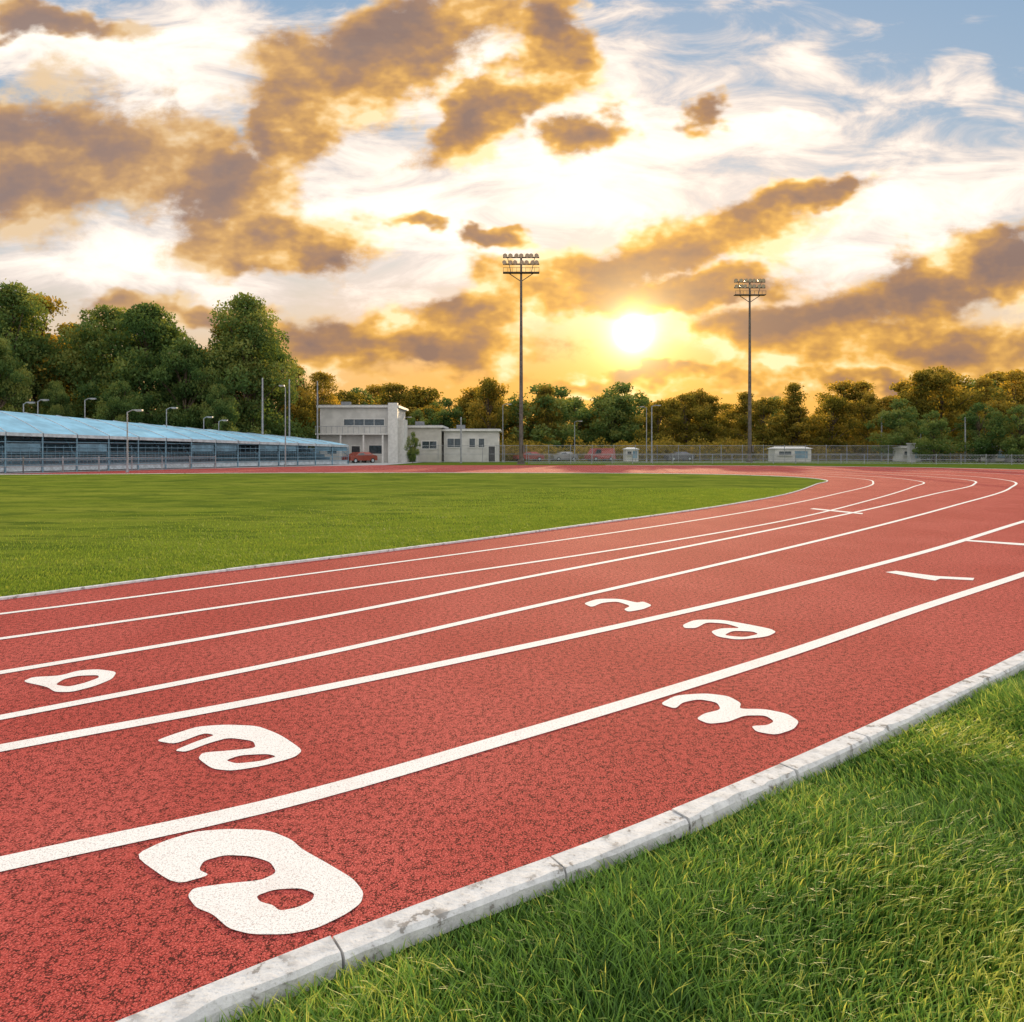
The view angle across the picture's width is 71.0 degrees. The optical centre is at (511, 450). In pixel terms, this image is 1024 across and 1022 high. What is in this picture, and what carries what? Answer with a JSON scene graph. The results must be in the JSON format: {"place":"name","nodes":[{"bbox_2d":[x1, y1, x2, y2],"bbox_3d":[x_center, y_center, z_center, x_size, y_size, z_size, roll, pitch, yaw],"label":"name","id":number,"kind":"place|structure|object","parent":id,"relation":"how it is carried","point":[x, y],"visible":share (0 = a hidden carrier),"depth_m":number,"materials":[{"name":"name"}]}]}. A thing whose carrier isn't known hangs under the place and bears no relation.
{"place":"outdoors","nodes":[
{"label":"outdoors","id":0,"kind":"place"},
{"bbox_2d":[0,462,418,472],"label":"pavement","id":1,"kind":"structure","parent":0,"point":[352,464],"depth_m":72.13,"materials":[{"name":"concrete"}]},
{"bbox_2d":[0,411,348,472],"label":"grandstand","id":2,"kind":"object","parent":1,"relation":"on","point":[81,441],"visible":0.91,"depth_m":62.87,"materials":[{"name":"metal"}]},
{"bbox_2d":[342,452,377,462],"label":"parked car","id":3,"kind":"object","parent":1,"relation":"on","point":[355,457],"visible":0.87,"depth_m":91.86,"materials":[{"name":"paint"}]},
{"bbox_2d":[388,403,407,462],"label":"stair tower","id":4,"kind":"structure","parent":0,"point":[397,434],"depth_m":94.40,"materials":[{"name":"white concrete"}]},
{"bbox_2d":[0,473,825,596],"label":"infield lawn","id":5,"kind":"structure","parent":0,"point":[46,498],"depth_m":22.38,"materials":[{"name":"green plant"}]},
{"bbox_2d":[0,472,827,599],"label":"infield kerb","id":6,"kind":"structure","parent":5,"relation":"on","point":[204,572],"depth_m":11.30,"materials":[{"name":"paint"}]},
{"bbox_2d":[408,428,443,460],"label":"walls","id":7,"kind":"structure","parent":0,"point":[430,434],"depth_m":100.00,"materials":[{"name":"white paint"}]},
{"bbox_2d":[408,421,448,428],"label":"roof","id":8,"kind":"structure","parent":7,"relation":"on","point":[419,424],"depth_m":99.80,"materials":[{"name":"white concrete"}]},
{"bbox_2d":[444,431,499,460],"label":"walls","id":9,"kind":"structure","parent":0,"point":[492,437],"depth_m":101.20,"materials":[{"name":"white paint"}]},
{"bbox_2d":[447,438,484,447],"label":"windows","id":10,"kind":"structure","parent":9,"relation":"attached to","point":[456,441],"depth_m":101.18,"materials":[{"name":"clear glass"}]},
{"bbox_2d":[441,425,501,432],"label":"roof","id":11,"kind":"structure","parent":9,"relation":"on","point":[464,429],"depth_m":100.85,"materials":[{"name":"white concrete"}]},
{"bbox_2d":[0,465,1023,1021],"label":"running track","id":12,"kind":"structure","parent":0,"point":[114,933],"depth_m":4.80,"materials":[{"name":"red rubber"}]},
{"bbox_2d":[25,669,115,691],"bbox_3d":[-3.053,1.596,5.030,0.559,0.001,0.446,0,0,31],"label":"painted number","id":13,"kind":"object","parent":12,"relation":"on","point":[50,682],"visible":1,"depth_m":4.98,"materials":[{"name":"white paint"}]},
{"bbox_2d":[158,725,300,769],"bbox_3d":[-1.510,1.596,3.901,0.794,0.001,0.462,0,0,37],"label":"painted number","id":14,"kind":"object","parent":12,"relation":"on","point":[276,745],"visible":1,"depth_m":3.90,"materials":[{"name":"white paint"}]},
{"bbox_2d":[139,829,362,933],"bbox_3d":[-0.988,1.596,2.713,0.946,0.001,0.460,0,0,40],"label":"painted number","id":15,"kind":"object","parent":12,"relation":"on","point":[239,906],"visible":1,"depth_m":2.67,"materials":[{"name":"white paint"}]},
{"bbox_2d":[0,471,873,613],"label":"lane line","id":16,"kind":"object","parent":12,"relation":"on","point":[377,564],"visible":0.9,"depth_m":9.82,"materials":[{"name":"white paint"}]},
{"bbox_2d":[0,470,924,639],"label":"lane line","id":17,"kind":"object","parent":12,"relation":"on","point":[21,635],"visible":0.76,"depth_m":8.42,"materials":[{"name":"white paint"}]},
{"bbox_2d":[0,469,976,673],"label":"lane line","id":18,"kind":"object","parent":12,"relation":"on","point":[196,639],"visible":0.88,"depth_m":7.11,"materials":[{"name":"white paint"}]},
{"bbox_2d":[0,468,1017,719],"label":"lane line","id":19,"kind":"object","parent":12,"relation":"on","point":[98,698],"visible":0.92,"depth_m":5.90,"materials":[{"name":"white paint"}]},
{"bbox_2d":[0,466,1023,871],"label":"lane line","id":20,"kind":"object","parent":12,"relation":"on","point":[152,830],"visible":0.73,"depth_m":3.59,"materials":[{"name":"white paint"}]},
{"bbox_2d":[0,467,1023,751],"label":"lane line","id":21,"kind":"object","parent":12,"relation":"on","point":[258,699],"visible":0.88,"depth_m":5.16,"materials":[{"name":"white paint"}]},
{"bbox_2d":[585,599,650,610],"bbox_3d":[1.100,1.596,7.448,0.634,0.001,0.506,0,0,32],"label":"painted number","id":22,"kind":"object","parent":12,"relation":"on","point":[634,606],"visible":1,"depth_m":7.48,"materials":[{"name":"white paint"}]},
{"bbox_2d":[683,620,774,638],"bbox_3d":[1.918,1.596,6.425,0.586,0.001,0.750,0,0,-42],"label":"painted number","id":23,"kind":"object","parent":12,"relation":"on","point":[758,630],"visible":1,"depth_m":6.40,"materials":[{"name":"white paint"}]},
{"bbox_2d":[662,694,797,733],"bbox_3d":[1.319,1.596,4.375,0.493,0.001,0.776,0,0,-40],"label":"painted number","id":24,"kind":"object","parent":12,"relation":"on","point":[730,709],"visible":1,"depth_m":4.36,"materials":[{"name":"white paint"}]},
{"bbox_2d":[888,571,973,579],"bbox_3d":[5.244,1.596,9.073,0.968,0.001,0.505,0,0,38],"label":"track mark","id":25,"kind":"object","parent":12,"relation":"on","point":[924,576],"visible":1,"depth_m":9.08,"materials":[{"name":"white paint"}]},
{"bbox_2d":[0,0,1023,439],"label":"sky","id":26,"kind":"structure","parent":0,"point":[367,171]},
{"bbox_2d":[205,669,1023,1021],"bbox_3d":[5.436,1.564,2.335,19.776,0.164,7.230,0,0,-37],"label":"lawn grass","id":27,"kind":"structure","parent":0,"point":[971,847],"depth_m":2.43,"materials":[{"name":"green plant"}]},
{"bbox_2d":[294,455,1023,468],"bbox_3d":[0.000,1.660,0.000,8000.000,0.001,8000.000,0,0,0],"label":"ground","id":28,"kind":"structure","parent":0,"point":[919,464],"depth_m":83.78,"materials":[{"name":"green plant"}]},
{"bbox_2d":[0,337,34,412],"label":"tree","id":29,"kind":"object","parent":28,"relation":"on","point":[11,384],"visible":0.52,"depth_m":70.33,"materials":[{"name":"green plant"}]},
{"bbox_2d":[0,278,59,413],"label":"tree","id":30,"kind":"object","parent":28,"relation":"on","point":[15,306],"visible":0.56,"depth_m":78.22,"materials":[{"name":"green plant"}]},
{"bbox_2d":[6,291,85,411],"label":"tree","id":31,"kind":"object","parent":28,"relation":"on","point":[51,307],"visible":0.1,"depth_m":83.18,"materials":[{"name":"green plant"}]},
{"bbox_2d":[36,380,75,438],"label":"tree","id":32,"kind":"object","parent":28,"relation":"on","point":[59,400],"visible":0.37,"depth_m":73.44,"materials":[{"name":"green plant"}]},
{"bbox_2d":[30,321,107,409],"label":"tree","id":33,"kind":"object","parent":28,"relation":"on","point":[61,326],"visible":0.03,"depth_m":89.95,"materials":[{"name":"green plant"}]},
{"bbox_2d":[37,303,144,420],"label":"tree","id":34,"kind":"object","parent":28,"relation":"on","point":[89,350],"visible":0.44,"depth_m":80.64,"materials":[{"name":"green plant"}]},
{"bbox_2d":[0,455,215,473],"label":"chain link fence","id":35,"kind":"object","parent":28,"relation":"on","point":[99,465],"visible":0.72,"depth_m":53.54,"materials":[{"name":"metal"}]},
{"bbox_2d":[94,380,145,439],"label":"tree","id":36,"kind":"object","parent":28,"relation":"on","point":[121,401],"visible":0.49,"depth_m":73.11,"materials":[{"name":"green plant"}]},
{"bbox_2d":[68,301,201,423],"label":"tree","id":37,"kind":"object","parent":28,"relation":"on","point":[151,326],"visible":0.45,"depth_m":79.83,"materials":[{"name":"green plant"}]},
{"bbox_2d":[137,335,222,428],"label":"tree","id":38,"kind":"object","parent":28,"relation":"on","point":[188,386],"visible":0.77,"depth_m":78.64,"materials":[{"name":"green plant"}]},
{"bbox_2d":[67,407,319,453],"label":"hedge","id":39,"kind":"object","parent":28,"relation":"on","point":[300,432],"visible":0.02,"depth_m":92.08,"materials":[{"name":"green plant"}]},
{"bbox_2d":[198,383,239,431],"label":"tree","id":40,"kind":"object","parent":28,"relation":"on","point":[222,408],"visible":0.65,"depth_m":77.33,"materials":[{"name":"green plant"}]},
{"bbox_2d":[192,324,269,422],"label":"tree","id":41,"kind":"object","parent":28,"relation":"on","point":[212,331],"visible":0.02,"depth_m":86.07,"materials":[{"name":"green plant"}]},
{"bbox_2d":[201,292,306,434],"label":"tree","id":42,"kind":"object","parent":28,"relation":"on","point":[246,364],"visible":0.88,"depth_m":84.14,"materials":[{"name":"green plant"}]},
{"bbox_2d":[240,338,301,435],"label":"tree","id":43,"kind":"object","parent":28,"relation":"on","point":[277,399],"visible":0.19,"depth_m":93.10,"materials":[{"name":"green plant"}]},
{"bbox_2d":[276,365,318,434],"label":"tree","id":44,"kind":"object","parent":28,"relation":"on","point":[304,405],"visible":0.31,"depth_m":98.66,"materials":[{"name":"green plant"}]},
{"bbox_2d":[306,370,340,430],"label":"tree","id":45,"kind":"object","parent":28,"relation":"on","point":[325,380],"visible":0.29,"depth_m":106.65,"materials":[{"name":"green plant"}]},
{"bbox_2d":[333,390,366,404],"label":"tree","id":46,"kind":"object","parent":28,"relation":"on","point":[343,396],"visible":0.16,"depth_m":121.36,"materials":[{"name":"green plant"}]},
{"bbox_2d":[320,408,404,462],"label":"walls","id":47,"kind":"structure","parent":28,"relation":"on","point":[332,416],"depth_m":95.00,"materials":[{"name":"white paint"}]},
{"bbox_2d":[315,426,387,462],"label":"balcony","id":48,"kind":"structure","parent":47,"relation":"attached to","point":[353,433],"depth_m":93.70,"materials":[{"name":"metal"}]},
{"bbox_2d":[327,419,384,454],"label":"windows","id":49,"kind":"structure","parent":47,"relation":"attached to","point":[375,449],"depth_m":94.98,"materials":[{"name":"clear glass"}]},
{"bbox_2d":[316,402,407,410],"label":"roof","id":50,"kind":"structure","parent":47,"relation":"on","point":[345,405],"depth_m":94.60,"materials":[{"name":"white concrete"}]},
{"bbox_2d":[358,384,385,404],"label":"tree","id":51,"kind":"object","parent":28,"relation":"on","point":[373,390],"visible":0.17,"depth_m":137.93,"materials":[{"name":"green plant"}]},
{"bbox_2d":[368,382,423,424],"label":"tree","id":52,"kind":"object","parent":28,"relation":"on","point":[392,392],"visible":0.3,"depth_m":118.98,"materials":[{"name":"green plant"}]},
{"bbox_2d":[404,432,420,462],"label":"tree","id":53,"kind":"object","parent":28,"relation":"on","point":[412,451],"visible":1,"depth_m":91.75,"materials":[{"name":"green plant"}]},
{"bbox_2d":[407,408,429,424],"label":"tree","id":54,"kind":"object","parent":28,"relation":"on","point":[418,414],"visible":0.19,"depth_m":111.57,"materials":[{"name":"green plant"}]},
{"bbox_2d":[401,385,454,424],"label":"tree","id":55,"kind":"object","parent":28,"relation":"on","point":[423,397],"visible":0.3,"depth_m":123.86,"materials":[{"name":"green plant"}]},
{"bbox_2d":[424,397,465,428],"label":"tree","id":56,"kind":"object","parent":28,"relation":"on","point":[443,418],"visible":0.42,"depth_m":120.08,"materials":[{"name":"green plant"}]},
{"bbox_2d":[446,394,479,428],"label":"tree","id":57,"kind":"object","parent":28,"relation":"on","point":[466,398],"visible":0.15,"depth_m":124.70,"materials":[{"name":"green plant"}]},
{"bbox_2d":[451,385,500,448],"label":"tree","id":58,"kind":"object","parent":28,"relation":"on","point":[471,392],"visible":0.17,"depth_m":124.50,"materials":[{"name":"green plant"}]},
{"bbox_2d":[464,377,516,458],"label":"tree","id":59,"kind":"object","parent":28,"relation":"on","point":[490,390],"visible":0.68,"depth_m":116.62,"materials":[{"name":"green plant"}]},
{"bbox_2d":[498,399,538,459],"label":"tree","id":60,"kind":"object","parent":28,"relation":"on","point":[517,425],"visible":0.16,"depth_m":124.01,"materials":[{"name":"green plant"}]},
{"bbox_2d":[502,253,538,463],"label":"floodlight mast","id":61,"kind":"object","parent":28,"relation":"on","point":[520,392],"visible":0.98,"depth_m":84.82,"materials":[{"name":"grey metal"}]},
{"bbox_2d":[513,452,543,460],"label":"parked car","id":62,"kind":"object","parent":28,"relation":"on","point":[534,455],"visible":0.57,"depth_m":107.38,"materials":[{"name":"paint"}]},
{"bbox_2d":[489,383,588,452],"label":"tree","id":63,"kind":"object","parent":28,"relation":"on","point":[562,434],"visible":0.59,"depth_m":121.24,"materials":[{"name":"green plant"}]},
{"bbox_2d":[526,385,563,446],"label":"tree","id":64,"kind":"object","parent":28,"relation":"on","point":[549,422],"visible":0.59,"depth_m":121.15,"materials":[{"name":"green plant"}]},
{"bbox_2d":[523,385,588,451],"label":"tree","id":65,"kind":"object","parent":28,"relation":"on","point":[561,392],"visible":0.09,"depth_m":136.38,"materials":[{"name":"green plant"}]},
{"bbox_2d":[116,465,1023,1021],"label":"track kerb","id":66,"kind":"structure","parent":28,"relation":"on","point":[386,933],"depth_m":2.62,"materials":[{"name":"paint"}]},
{"bbox_2d":[556,396,608,453],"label":"tree","id":67,"kind":"object","parent":28,"relation":"on","point":[577,402],"visible":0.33,"depth_m":131.32,"materials":[{"name":"green plant"}]},
{"bbox_2d":[584,448,615,460],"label":"parked car","id":68,"kind":"object","parent":28,"relation":"on","point":[603,454],"visible":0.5,"depth_m":109.40,"materials":[{"name":"paint"}]},
{"bbox_2d":[582,391,640,450],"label":"tree","id":69,"kind":"object","parent":28,"relation":"on","point":[609,423],"visible":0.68,"depth_m":127.79,"materials":[{"name":"green plant"}]},
{"bbox_2d":[582,381,656,446],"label":"tree","id":70,"kind":"object","parent":28,"relation":"on","point":[625,388],"visible":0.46,"depth_m":129.17,"materials":[{"name":"green plant"}]},
{"bbox_2d":[633,400,683,446],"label":"tree","id":71,"kind":"object","parent":28,"relation":"on","point":[659,411],"visible":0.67,"depth_m":120.39,"materials":[{"name":"green plant"}]},
{"bbox_2d":[639,397,700,446],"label":"tree","id":72,"kind":"object","parent":28,"relation":"on","point":[672,401],"visible":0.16,"depth_m":130.48,"materials":[{"name":"green plant"}]},
{"bbox_2d":[663,452,693,460],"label":"parked car","id":73,"kind":"object","parent":28,"relation":"on","point":[684,456],"visible":0.81,"depth_m":111.30,"materials":[{"name":"paint"}]},
{"bbox_2d":[663,393,714,447],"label":"tree","id":74,"kind":"object","parent":28,"relation":"on","point":[688,410],"visible":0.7,"depth_m":120.28,"materials":[{"name":"green plant"}]},
{"bbox_2d":[677,388,726,459],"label":"tree","id":75,"kind":"object","parent":28,"relation":"on","point":[701,396],"visible":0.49,"depth_m":123.68,"materials":[{"name":"green plant"}]},
{"bbox_2d":[415,445,1004,462],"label":"chain link fence","id":76,"kind":"object","parent":28,"relation":"on","point":[826,447],"visible":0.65,"depth_m":98.96,"materials":[{"name":"metal"}]},
{"bbox_2d":[683,395,737,459],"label":"tree","id":77,"kind":"object","parent":28,"relation":"on","point":[716,407],"visible":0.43,"depth_m":124.22,"materials":[{"name":"green plant"}]},
{"bbox_2d":[715,403,739,443],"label":"tree","id":78,"kind":"object","parent":28,"relation":"on","point":[727,408],"visible":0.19,"depth_m":140.51,"materials":[{"name":"green plant"}]},
{"bbox_2d":[721,391,765,459],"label":"tree","id":79,"kind":"object","parent":28,"relation":"on","point":[742,399],"visible":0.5,"depth_m":126.04,"materials":[{"name":"green plant"}]},
{"bbox_2d":[733,279,765,461],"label":"floodlight mast","id":80,"kind":"object","parent":28,"relation":"on","point":[749,433],"visible":0.97,"depth_m":99.84,"materials":[{"name":"grey metal"}]},
{"bbox_2d":[723,397,788,459],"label":"tree","id":81,"kind":"object","parent":28,"relation":"on","point":[764,407],"visible":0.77,"depth_m":119.16,"materials":[{"name":"green plant"}]},
{"bbox_2d":[499,434,1023,460],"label":"shrub belt","id":82,"kind":"object","parent":28,"relation":"on","point":[698,453],"visible":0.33,"depth_m":114.67,"materials":[{"name":"green plant"}]},
{"bbox_2d":[528,454,1023,464],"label":"chain link fence","id":83,"kind":"object","parent":28,"relation":"on","point":[751,462],"visible":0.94,"depth_m":87.05,"materials":[{"name":"metal"}]},
{"bbox_2d":[767,447,812,461],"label":"ticket kiosk","id":84,"kind":"object","parent":28,"relation":"on","point":[779,454],"visible":0.76,"depth_m":102.50,"materials":[{"name":"white paint"}]},
{"bbox_2d":[770,382,817,446],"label":"tree","id":85,"kind":"object","parent":28,"relation":"on","point":[793,388],"visible":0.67,"depth_m":119.11,"materials":[{"name":"green plant"}]},
{"bbox_2d":[778,405,822,446],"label":"tree","id":86,"kind":"object","parent":28,"relation":"on","point":[801,434],"visible":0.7,"depth_m":118.18,"materials":[{"name":"green plant"}]},
{"bbox_2d":[808,379,861,458],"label":"tree","id":87,"kind":"object","parent":28,"relation":"on","point":[841,386],"visible":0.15,"depth_m":132.07,"materials":[{"name":"green plant"}]},
{"bbox_2d":[807,395,869,457],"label":"tree","id":88,"kind":"object","parent":28,"relation":"on","point":[831,406],"visible":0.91,"depth_m":117.38,"materials":[{"name":"green plant"}]},
{"bbox_2d":[838,380,879,442],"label":"tree","id":89,"kind":"object","parent":28,"relation":"on","point":[865,386],"visible":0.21,"depth_m":131.16,"materials":[{"name":"green plant"}]},
{"bbox_2d":[833,400,902,457],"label":"tree","id":90,"kind":"object","parent":28,"relation":"on","point":[879,407],"visible":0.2,"depth_m":122.58,"materials":[{"name":"green plant"}]},
{"bbox_2d":[850,390,887,458],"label":"tree","id":91,"kind":"object","parent":28,"relation":"on","point":[865,408],"visible":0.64,"depth_m":117.02,"materials":[{"name":"green plant"}]},
{"bbox_2d":[873,395,912,444],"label":"tree","id":92,"kind":"object","parent":28,"relation":"on","point":[887,399],"visible":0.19,"depth_m":121.77,"materials":[{"name":"green plant"}]},
{"bbox_2d":[864,398,931,458],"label":"tree","id":93,"kind":"object","parent":28,"relation":"on","point":[894,416],"visible":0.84,"depth_m":105.62,"materials":[{"name":"green plant"}]},
{"bbox_2d":[888,378,910,405],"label":"tree","id":94,"kind":"object","parent":28,"relation":"on","point":[897,386],"visible":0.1,"depth_m":141.30,"materials":[{"name":"green plant"}]},
{"bbox_2d":[893,446,919,461],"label":"ticket kiosk","id":95,"kind":"object","parent":28,"relation":"on","point":[900,452],"visible":0.37,"depth_m":104.47,"materials":[{"name":"white paint"}]},
{"bbox_2d":[890,370,951,447],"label":"tree","id":96,"kind":"object","parent":28,"relation":"on","point":[914,395],"visible":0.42,"depth_m":111.06,"materials":[{"name":"green plant"}]},
{"bbox_2d":[912,410,960,461],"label":"tree","id":97,"kind":"object","parent":28,"relation":"on","point":[931,432],"visible":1,"depth_m":97.36,"materials":[{"name":"green plant"}]},
{"bbox_2d":[912,374,978,458],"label":"tree","id":98,"kind":"object","parent":28,"relation":"on","point":[964,383],"visible":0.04,"depth_m":121.24,"materials":[{"name":"green plant"}]},
{"bbox_2d":[909,365,990,460],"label":"tree","id":99,"kind":"object","parent":28,"relation":"on","point":[942,377],"visible":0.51,"depth_m":110.43,"materials":[{"name":"green plant"}]},
{"bbox_2d":[949,402,1007,461],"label":"tree","id":100,"kind":"object","parent":28,"relation":"on","point":[979,445],"visible":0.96,"depth_m":97.39,"materials":[{"name":"green plant"}]},
{"bbox_2d":[956,377,1004,446],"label":"tree","id":101,"kind":"object","parent":28,"relation":"on","point":[984,382],"visible":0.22,"depth_m":115.18,"materials":[{"name":"green plant"}]},
{"bbox_2d":[979,371,1014,426],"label":"tree","id":102,"kind":"object","parent":28,"relation":"on","point":[998,376],"visible":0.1,"depth_m":139.23,"materials":[{"name":"green plant"}]},
{"bbox_2d":[984,369,1023,461],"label":"tree","id":103,"kind":"object","parent":28,"relation":"on","point":[1015,380],"visible":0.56,"depth_m":99.87,"materials":[{"name":"green plant"}]},
{"bbox_2d":[989,404,1023,462],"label":"tree","id":104,"kind":"object","parent":28,"relation":"on","point":[1013,444],"visible":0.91,"depth_m":94.39,"materials":[{"name":"green plant"}]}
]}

